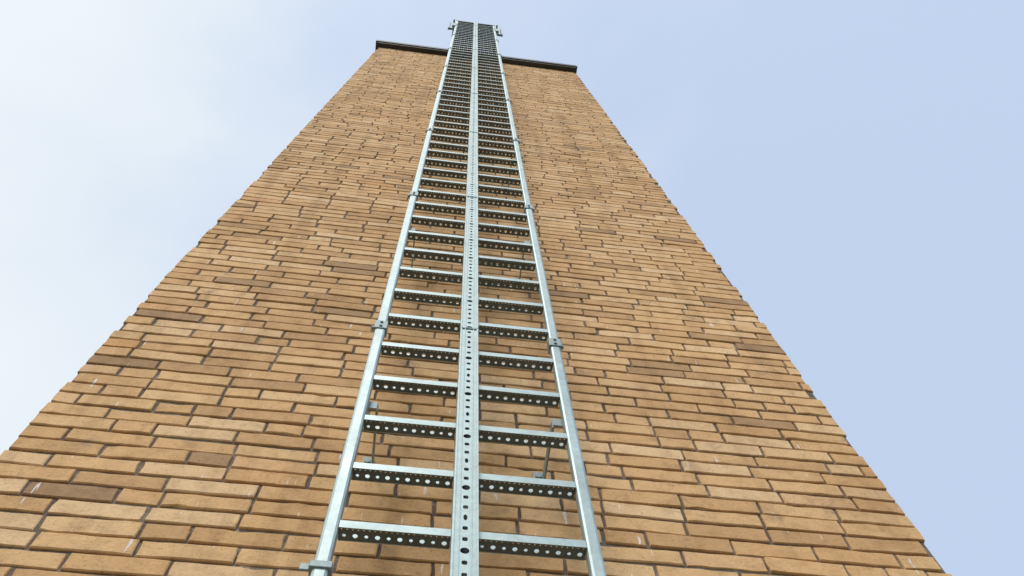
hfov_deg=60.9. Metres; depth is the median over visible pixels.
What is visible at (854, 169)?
sky
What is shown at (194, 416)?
brick tower
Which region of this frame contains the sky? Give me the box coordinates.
[0,0,1023,575]
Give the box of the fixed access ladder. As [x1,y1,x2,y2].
[298,19,605,575]
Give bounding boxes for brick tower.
[0,40,951,575]
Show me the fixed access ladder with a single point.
(463, 534)

